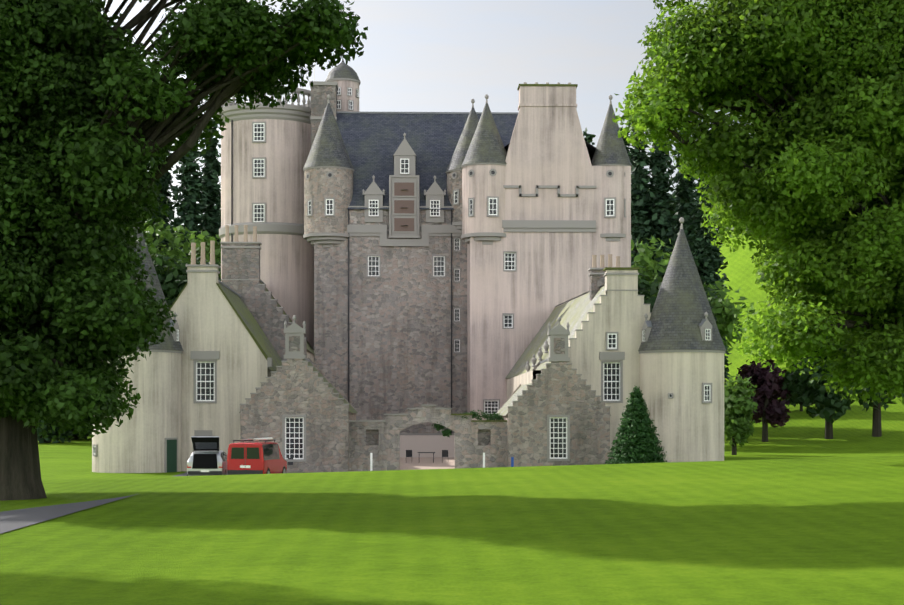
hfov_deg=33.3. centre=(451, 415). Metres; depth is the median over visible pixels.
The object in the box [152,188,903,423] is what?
woodland leaves
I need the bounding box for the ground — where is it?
[0,212,903,604]
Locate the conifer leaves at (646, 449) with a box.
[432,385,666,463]
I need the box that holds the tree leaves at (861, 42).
[612,0,903,403]
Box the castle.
[92,59,725,472]
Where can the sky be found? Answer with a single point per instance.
(418, 55)
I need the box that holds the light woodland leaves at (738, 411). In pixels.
[126,219,757,447]
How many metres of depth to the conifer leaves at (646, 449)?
83.21 m
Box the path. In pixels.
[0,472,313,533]
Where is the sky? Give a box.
[101,0,751,231]
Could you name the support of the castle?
on the ground
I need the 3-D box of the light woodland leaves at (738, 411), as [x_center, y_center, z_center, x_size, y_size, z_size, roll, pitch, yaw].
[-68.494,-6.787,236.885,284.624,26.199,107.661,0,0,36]
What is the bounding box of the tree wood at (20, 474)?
[0,0,903,500]
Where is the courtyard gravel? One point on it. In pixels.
(412, 463)
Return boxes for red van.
[227,437,286,474]
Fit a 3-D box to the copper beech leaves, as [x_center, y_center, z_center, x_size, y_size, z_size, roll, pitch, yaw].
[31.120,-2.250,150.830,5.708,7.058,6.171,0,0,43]
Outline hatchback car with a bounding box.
[187,436,226,475]
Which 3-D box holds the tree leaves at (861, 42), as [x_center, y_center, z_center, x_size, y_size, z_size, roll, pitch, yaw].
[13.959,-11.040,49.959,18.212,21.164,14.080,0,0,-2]
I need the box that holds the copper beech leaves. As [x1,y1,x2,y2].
[735,358,791,427]
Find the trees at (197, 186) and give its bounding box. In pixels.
[37,118,735,442]
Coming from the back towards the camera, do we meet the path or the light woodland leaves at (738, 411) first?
the light woodland leaves at (738, 411)
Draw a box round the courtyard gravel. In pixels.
[400,457,454,469]
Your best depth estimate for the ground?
26.06 m
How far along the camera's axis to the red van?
70.82 m
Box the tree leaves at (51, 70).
[0,0,367,441]

